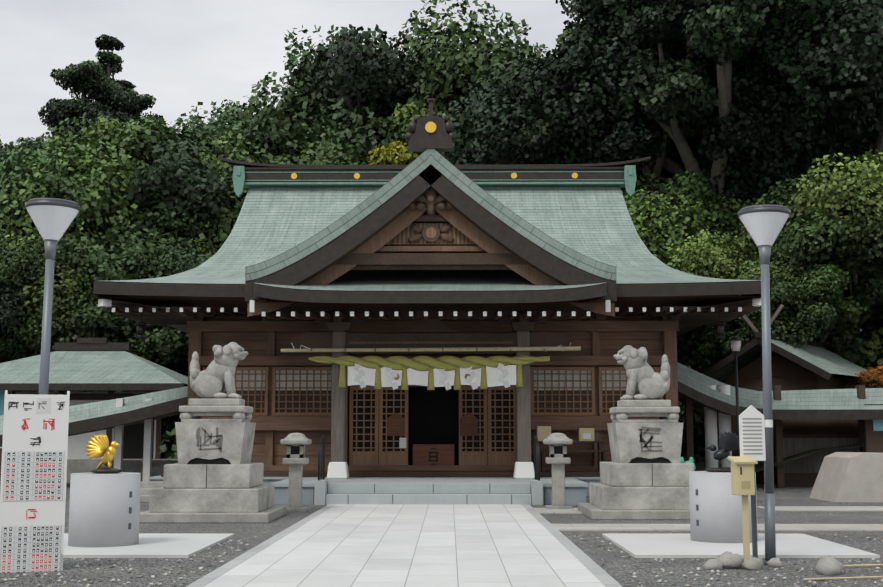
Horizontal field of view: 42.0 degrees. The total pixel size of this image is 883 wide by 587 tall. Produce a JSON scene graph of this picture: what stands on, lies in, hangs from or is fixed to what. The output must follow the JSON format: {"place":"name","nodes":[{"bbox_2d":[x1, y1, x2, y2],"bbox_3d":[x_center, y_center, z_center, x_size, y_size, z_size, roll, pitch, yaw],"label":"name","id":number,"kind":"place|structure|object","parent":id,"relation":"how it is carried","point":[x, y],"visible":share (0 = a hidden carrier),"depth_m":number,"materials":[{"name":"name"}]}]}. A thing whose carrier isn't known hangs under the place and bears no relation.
{"place":"outdoors","nodes":[
{"label":"outdoors","id":0,"kind":"place"},
{"bbox_2d":[0,390,11,483],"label":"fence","id":1,"kind":"object","parent":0,"point":[2,394],"visible":0.1,"depth_m":43.56,"materials":[{"name":"brown wood"}]},
{"bbox_2d":[0,386,187,480],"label":"covered corridor","id":2,"kind":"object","parent":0,"point":[119,414],"depth_m":36.41,"materials":[{"name":"green metal"}]},
{"bbox_2d":[66,459,177,481],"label":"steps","id":3,"kind":"structure","parent":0,"point":[89,465],"depth_m":38.73,"materials":[{"name":"stone"}]},
{"bbox_2d":[0,0,584,145],"label":"sky","id":4,"kind":"structure","parent":0,"point":[183,54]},
{"bbox_2d":[362,116,422,164],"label":"tree","id":5,"kind":"object","parent":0,"point":[400,154],"visible":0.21,"depth_m":58.85,"materials":[{"name":"yellow plant"}]},
{"bbox_2d":[0,482,882,586],"bbox_3d":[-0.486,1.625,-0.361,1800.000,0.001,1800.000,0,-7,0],"label":"ground","id":6,"kind":"structure","parent":0,"point":[613,562],"depth_m":15.36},
{"bbox_2d":[0,136,47,178],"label":"tree","id":7,"kind":"object","parent":6,"relation":"on","point":[31,144],"depth_m":61.92,"materials":[{"name":"green plant"}]},
{"bbox_2d":[0,390,69,572],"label":"sign board","id":8,"kind":"object","parent":6,"relation":"on","point":[33,476],"visible":0.9,"depth_m":14.10,"materials":[{"name":"white paint"}]},
{"bbox_2d":[25,198,80,394],"bbox_3d":[-5.066,1.125,14.643,0.690,4.650,0.690,0,-7,0],"label":"lamp post","id":9,"kind":"object","parent":6,"relation":"on","point":[52,218],"visible":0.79,"depth_m":14.71,"materials":[{"name":"grey metal"}]},
{"bbox_2d":[0,255,125,391],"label":"tree","id":10,"kind":"object","parent":6,"relation":"on","point":[78,277],"visible":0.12,"depth_m":49.32,"materials":[{"name":"green plant"}]},
{"bbox_2d":[0,338,187,458],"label":"annex","id":11,"kind":"object","parent":6,"relation":"on","point":[92,364],"visible":0.52,"depth_m":44.03,"materials":[{"name":"green metal"}]},
{"bbox_2d":[0,139,225,305],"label":"tree","id":12,"kind":"object","parent":6,"relation":"on","point":[101,262],"visible":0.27,"depth_m":52.27,"materials":[{"name":"green plant"}]},
{"bbox_2d":[140,481,162,502],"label":"side steps","id":13,"kind":"structure","parent":6,"relation":"on","point":[146,487],"depth_m":29.15,"materials":[{"name":"stone"}]},
{"bbox_2d":[161,430,177,458],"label":"shrub","id":14,"kind":"object","parent":6,"relation":"on","point":[170,443],"depth_m":44.81,"materials":[{"name":"green plant"}]},
{"bbox_2d":[159,414,180,458],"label":"shrub","id":15,"kind":"object","parent":6,"relation":"on","point":[167,426],"visible":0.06,"depth_m":44.45,"materials":[{"name":"green plant"}]},
{"bbox_2d":[123,225,224,391],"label":"tree","id":16,"kind":"object","parent":6,"relation":"on","point":[183,264],"visible":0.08,"depth_m":50.74,"materials":[{"name":"green plant"}]},
{"bbox_2d":[139,399,286,522],"bbox_3d":[-4.528,3.304,23.037,2.550,2.370,2.550,0,-7,0],"label":"statue pedestal","id":17,"kind":"object","parent":6,"relation":"on","point":[214,474],"visible":1,"depth_m":22.19,"materials":[{"name":"grey stone"}]},
{"bbox_2d":[189,342,247,398],"bbox_3d":[-4.505,1.560,23.258,1.179,1.155,0.651,0,-7,0],"label":"guardian dog statue","id":18,"kind":"object","parent":17,"relation":"on","point":[215,379],"visible":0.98,"depth_m":23.04,"materials":[{"name":"stone"}]},
{"bbox_2d":[114,99,368,253],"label":"tree","id":19,"kind":"object","parent":6,"relation":"on","point":[176,183],"visible":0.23,"depth_m":55.22,"materials":[{"name":"green plant"}]},
{"bbox_2d":[280,433,311,511],"bbox_3d":[-3.193,3.903,25.171,0.620,1.700,0.620,0,-7,0],"label":"stone lantern","id":20,"kind":"object","parent":6,"relation":"on","point":[295,460],"visible":0.96,"depth_m":25.00,"materials":[{"name":"grey stone"}]},
{"bbox_2d":[295,107,391,164],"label":"tree","id":21,"kind":"object","parent":6,"relation":"on","point":[362,156],"depth_m":60.76,"materials":[{"name":"green plant"}]},
{"bbox_2d":[149,475,599,504],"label":"stone platform","id":22,"kind":"structure","parent":6,"relation":"on","point":[577,490],"depth_m":28.55,"materials":[{"name":"grey stone"}]},
{"bbox_2d":[161,316,678,476],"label":"hall walls","id":23,"kind":"structure","parent":22,"relation":"on","point":[264,343],"depth_m":33.22,"materials":[{"name":"brown wood"}]},
{"bbox_2d":[98,298,760,324],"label":"rafters","id":24,"kind":"object","parent":23,"relation":"on","point":[697,316],"visible":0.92,"depth_m":31.54,"materials":[{"name":"brown wood"}]},
{"bbox_2d":[133,303,726,338],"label":"brackets","id":25,"kind":"object","parent":23,"relation":"attached to","point":[719,326],"visible":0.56,"depth_m":32.67,"materials":[{"name":"brown wood"}]},
{"bbox_2d":[93,281,770,335],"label":"eave bands","id":26,"kind":"object","parent":23,"relation":"on","point":[232,296],"visible":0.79,"depth_m":31.10,"materials":[{"name":"brown wood"}]},
{"bbox_2d":[97,187,760,315],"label":"roof","id":27,"kind":"structure","parent":26,"relation":"on","point":[595,223],"depth_m":35.69,"materials":[{"name":"green metal"}]},
{"bbox_2d":[245,149,616,316],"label":"front gable","id":28,"kind":"structure","parent":27,"relation":"on","point":[430,209],"depth_m":30.39,"materials":[{"name":"green metal"}]},
{"bbox_2d":[405,98,456,151],"bbox_3d":[-0.270,-4.258,32.717,1.386,1.380,4.570,0,-7,0],"label":"gable ornament","id":29,"kind":"object","parent":28,"relation":"attached to","point":[429,131],"visible":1,"depth_m":30.47,"materials":[{"name":"brown metal"}]},
{"bbox_2d":[219,156,650,196],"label":"ridge","id":30,"kind":"structure","parent":27,"relation":"on","point":[621,174],"depth_m":37.83,"materials":[{"name":"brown metal"}]},
{"bbox_2d":[348,385,516,464],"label":"doors","id":31,"kind":"structure","parent":23,"relation":"attached to","point":[423,425],"depth_m":33.19,"materials":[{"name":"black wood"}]},
{"bbox_2d":[202,367,662,415],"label":"lattice windows","id":32,"kind":"structure","parent":23,"relation":"attached to","point":[555,391],"depth_m":33.26,"materials":[{"name":"wood"}]},
{"bbox_2d":[318,435,539,480],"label":"handrails","id":33,"kind":"object","parent":22,"relation":"on","point":[321,471],"visible":0.9,"depth_m":27.69,"materials":[{"name":"grey metal"}]},
{"bbox_2d":[275,310,587,478],"bbox_3d":[-0.271,2.801,31.659,8.400,4.470,3.150,0,-7,0],"label":"kohai frame","id":34,"kind":"object","parent":22,"relation":"on","point":[433,331],"visible":0.94,"depth_m":30.75,"materials":[{"name":"brown wood"}]},
{"bbox_2d":[281,346,580,389],"bbox_3d":[-0.289,1.987,30.485,7.981,1.175,0.424,0,-7,0],"label":"sacred straw rope","id":35,"kind":"object","parent":34,"relation":"attached to","point":[442,364],"visible":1,"depth_m":30.41,"materials":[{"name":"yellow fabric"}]},
{"bbox_2d":[348,365,515,386],"bbox_3d":[-0.246,2.326,32.390,4.800,0.610,0.085,0,-7,0],"label":"paper streamer","id":36,"kind":"object","parent":34,"relation":"hanging from","point":[414,377],"visible":0.56,"depth_m":32.39,"materials":[{"name":"white paper"}]},
{"bbox_2d":[537,426,607,470],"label":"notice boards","id":37,"kind":"object","parent":22,"relation":"on","point":[586,435],"visible":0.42,"depth_m":32.23,"materials":[{"name":"brown wood"}]},
{"bbox_2d":[203,504,605,586],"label":"path paving","id":38,"kind":"structure","parent":6,"relation":"on","point":[428,545],"depth_m":15.84,"materials":[{"name":"grey stone"}]},
{"bbox_2d":[186,504,622,586],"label":"path edging","id":39,"kind":"object","parent":6,"relation":"on","point":[599,573],"visible":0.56,"depth_m":15.93,"materials":[{"name":"grey stone"}]},
{"bbox_2d":[314,480,542,505],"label":"stone steps","id":40,"kind":"structure","parent":6,"relation":"on","point":[423,493],"depth_m":27.05,"materials":[{"name":"grey stone"}]},
{"bbox_2d":[0,532,882,586],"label":"pebbles","id":41,"kind":"object","parent":6,"relation":"on","point":[814,584],"visible":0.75,"depth_m":13.88,"materials":[{"name":"grey gravel"}]},
{"bbox_2d":[63,533,879,557],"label":"concrete pads","id":42,"kind":"object","parent":6,"relation":"on","point":[188,545],"visible":0.68,"depth_m":16.58,"materials":[{"name":"grey concrete"}]},
{"bbox_2d":[68,472,140,546],"bbox_3d":[-5.027,3.212,17.158,1.010,1.040,1.010,0,-7,0],"label":"pedestal","id":43,"kind":"object","parent":42,"relation":"on","point":[104,510],"visible":0.96,"depth_m":16.73,"materials":[{"name":"stone"}]},
{"bbox_2d":[85,434,120,473],"bbox_3d":[-5.062,2.406,17.257,0.550,0.604,0.400,0,-7,0],"label":"statue","id":44,"kind":"object","parent":43,"relation":"on","point":[98,446],"visible":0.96,"depth_m":17.19,"materials":[{"name":"gold metal"}]},
{"bbox_2d":[689,471,757,542],"bbox_3d":[4.357,3.289,17.790,1.010,1.040,1.010,0,-7,0],"label":"pedestal","id":45,"kind":"object","parent":42,"relation":"on","point":[715,510],"visible":0.83,"depth_m":17.36,"materials":[{"name":"stone"}]},
{"bbox_2d":[704,431,739,471],"bbox_3d":[4.372,2.466,17.891,0.570,0.639,0.400,0,-7,0],"label":"bird statue","id":46,"kind":"object","parent":45,"relation":"on","point":[728,442],"visible":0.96,"depth_m":17.82,"materials":[{"name":"black metal"}]},
{"bbox_2d":[543,433,572,508],"bbox_3d":[2.611,3.972,25.728,0.620,1.700,0.620,0,-7,0],"label":"stone lantern","id":47,"kind":"object","parent":6,"relation":"on","point":[558,459],"visible":1,"depth_m":25.57,"materials":[{"name":"grey stone"}]},
{"bbox_2d":[578,400,693,519],"bbox_3d":[4.228,3.406,23.872,2.550,2.370,2.550,0,-7,0],"label":"statue pedestal","id":48,"kind":"object","parent":6,"relation":"on","point":[644,474],"visible":0.96,"depth_m":23.09,"materials":[{"name":"grey stone"}]},
{"bbox_2d":[614,345,669,399],"bbox_3d":[4.204,1.662,24.086,1.179,1.155,0.637,0,-7,0],"label":"guardian lion statue","id":49,"kind":"object","parent":48,"relation":"on","point":[645,381],"visible":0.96,"depth_m":23.88,"materials":[{"name":"stone"}]},
{"bbox_2d":[680,457,695,470],"bbox_3d":[5.650,4.340,26.468,0.600,1.150,0.500,0,-7,0],"label":"frog statue","id":50,"kind":"object","parent":6,"relation":"on","point":[691,459],"visible":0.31,"depth_m":26.50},
{"bbox_2d":[534,506,882,530],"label":"flagstone paths","id":51,"kind":"structure","parent":6,"relation":"on","point":[686,527],"depth_m":20.79,"materials":[{"name":"grey stone"}]},
{"bbox_2d":[728,337,742,455],"bbox_3d":[8.405,3.444,32.604,0.416,4.423,0.480,0,-7,0],"label":"lamp post","id":52,"kind":"object","parent":6,"relation":"on","point":[735,343],"visible":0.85,"depth_m":32.70,"materials":[{"name":"grey metal"}]},
{"bbox_2d":[727,405,765,559],"bbox_3d":[3.963,2.452,14.743,0.520,2.040,0.325,1,-7,-8],"label":"notice post","id":53,"kind":"object","parent":6,"relation":"on","point":[752,434],"visible":0.96,"depth_m":14.80,"materials":[{"name":"grey wood"}]},
{"bbox_2d":[737,205,790,564],"bbox_3d":[4.274,1.178,15.077,0.690,4.650,0.690,1,-7,0],"label":"lamp post","id":54,"kind":"object","parent":6,"relation":"on","point":[763,224],"visible":0.85,"depth_m":15.07,"materials":[{"name":"grey metal"}]},
{"bbox_2d":[677,362,882,487],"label":"covered corridor","id":55,"kind":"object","parent":6,"relation":"on","point":[711,398],"depth_m":35.94,"materials":[{"name":"green metal"}]},
{"bbox_2d":[864,404,882,452],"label":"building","id":56,"kind":"structure","parent":55,"relation":"attached to","point":[873,433],"depth_m":35.40,"materials":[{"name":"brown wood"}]},
{"bbox_2d":[702,304,870,455],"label":"shrine","id":57,"kind":"object","parent":6,"relation":"on","point":[818,358],"visible":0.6,"depth_m":40.18,"materials":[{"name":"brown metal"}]},
{"bbox_2d":[703,551,882,579],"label":"rocks","id":58,"kind":"object","parent":6,"relation":"on","point":[829,565],"visible":0.81,"depth_m":14.16,"materials":[{"name":"stone"}]},
{"bbox_2d":[756,420,858,486],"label":"building wall","id":59,"kind":"structure","parent":6,"relation":"on","point":[799,436],"depth_m":36.92,"materials":[{"name":"brown wood"}]},
{"bbox_2d":[809,452,882,501],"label":"boulder","id":60,"kind":"object","parent":6,"relation":"on","point":[849,476],"visible":1,"depth_m":28.46,"materials":[{"name":"stone"}]},
{"bbox_2d":[681,329,864,471],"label":"hill terrain","id":61,"kind":"structure","parent":0,"point":[701,466],"depth_m":36.62,"materials":[{"name":"green plant"}]},
{"bbox_2d":[0,229,79,391],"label":"tree","id":62,"kind":"object","parent":61,"relation":"on","point":[10,350],"visible":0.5,"depth_m":49.74,"materials":[{"name":"green plant"}]},
{"bbox_2d":[25,34,170,146],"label":"tree","id":63,"kind":"object","parent":61,"relation":"on","point":[97,83],"visible":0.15,"depth_m":83.72,"materials":[{"name":"green plant"}]},
{"bbox_2d":[2,228,212,391],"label":"tree","id":64,"kind":"object","parent":61,"relation":"on","point":[84,318],"visible":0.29,"depth_m":48.83,"materials":[{"name":"green plant"}]},
{"bbox_2d":[0,101,298,256],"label":"tree","id":65,"kind":"object","parent":61,"relation":"on","point":[129,144],"visible":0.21,"depth_m":54.68,"materials":[{"name":"green plant"}]},
{"bbox_2d":[148,251,215,368],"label":"tree","id":66,"kind":"object","parent":61,"relation":"on","point":[172,330],"depth_m":49.82,"materials":[{"name":"green plant"}]},
{"bbox_2d":[138,118,297,163],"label":"tree","id":67,"kind":"object","parent":61,"relation":"on","point":[219,147],"depth_m":59.73,"materials":[{"name":"green plant"}]},
{"bbox_2d":[233,0,545,164],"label":"tree","id":68,"kind":"object","parent":61,"relation":"on","point":[353,82],"visible":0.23,"depth_m":61.68,"materials":[{"name":"green plant"}]},
{"bbox_2d":[433,0,849,213],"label":"tree","id":69,"kind":"object","parent":61,"relation":"on","point":[501,115],"visible":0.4,"depth_m":48.89,"materials":[{"name":"green plant"}]},
{"bbox_2d":[677,330,697,366],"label":"tree","id":70,"kind":"object","parent":61,"relation":"on","point":[678,348],"depth_m":49.21,"materials":[{"name":"green plant"}]},
{"bbox_2d":[679,406,718,441],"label":"bush","id":71,"kind":"object","parent":61,"relation":"on","point":[695,413],"visible":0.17,"depth_m":45.23,"materials":[{"name":"green plant"}]},
{"bbox_2d":[621,170,777,365],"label":"tree","id":72,"kind":"object","parent":61,"relation":"on","point":[659,231],"visible":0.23,"depth_m":46.16,"materials":[{"name":"green plant"}]},
{"bbox_2d":[677,338,724,462],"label":"bush","id":73,"kind":"object","parent":61,"relation":"on","point":[699,443],"visible":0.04,"depth_m":46.99,"materials":[{"name":"green plant"}]},
{"bbox_2d":[521,0,882,381],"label":"tree","id":74,"kind":"object","parent":61,"relation":"on","point":[839,47],"visible":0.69,"depth_m":45.94,"materials":[{"name":"green plant"}]},
{"bbox_2d":[566,0,882,162],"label":"tree","id":75,"kind":"object","parent":61,"relation":"on","point":[869,129],"depth_m":50.38,"materials":[{"name":"green plant"}]},
{"bbox_2d":[664,229,849,369],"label":"tree","id":76,"kind":"object","parent":61,"relation":"on","point":[805,295],"visible":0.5,"depth_m":41.73,"materials":[{"name":"green plant"}]},
{"bbox_2d":[712,149,882,354],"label":"tree","id":77,"kind":"object","parent":61,"relation":"on","point":[841,218],"visible":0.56,"depth_m":41.87,"materials":[{"name":"green plant"}]},
{"bbox_2d":[782,4,882,334],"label":"tree","id":78,"kind":"object","parent":61,"relation":"on","point":[878,145],"depth_m":51.29,"materials":[{"name":"green plant"}]},
{"bbox_2d":[797,126,877,182],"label":"tree","id":79,"kind":"object","parent":61,"relation":"on","point":[833,166],"depth_m":52.33,"materials":[{"name":"green plant"}]},
{"bbox_2d":[799,130,882,186],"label":"tree","id":80,"kind":"object","parent":61,"relation":"on","point":[862,148],"visible":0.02,"depth_m":52.00,"materials":[{"name":"green plant"}]},
{"bbox_2d":[805,326,882,368],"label":"tree","id":81,"kind":"object","parent":61,"relation":"on","point":[868,335],"visible":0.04,"depth_m":46.67,"materials":[{"name":"green plant"}]},
{"bbox_2d":[809,336,880,375],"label":"tree","id":82,"kind":"object","parent":61,"relation":"on","point":[852,349],"visible":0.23,"depth_m":44.00,"materials":[{"name":"green plant"}]},
{"bbox_2d":[831,327,882,387],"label":"tree","id":83,"kind":"object","parent":61,"relation":"on","point":[872,355],"visible":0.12,"depth_m":43.39,"materials":[{"name":"green plant"}]},
{"bbox_2d":[844,367,882,388],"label":"tree","id":84,"kind":"object","parent":61,"relation":"on","point":[867,379],"visible":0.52,"depth_m":40.17,"materials":[{"name":"orange plant"}]},
{"bbox_2d":[869,365,882,385],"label":"tree","id":85,"kind":"object","parent":61,"relation":"on","point":[880,369],"visible":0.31,"depth_m":41.44,"materials":[{"name":"orange plant"}]}
]}

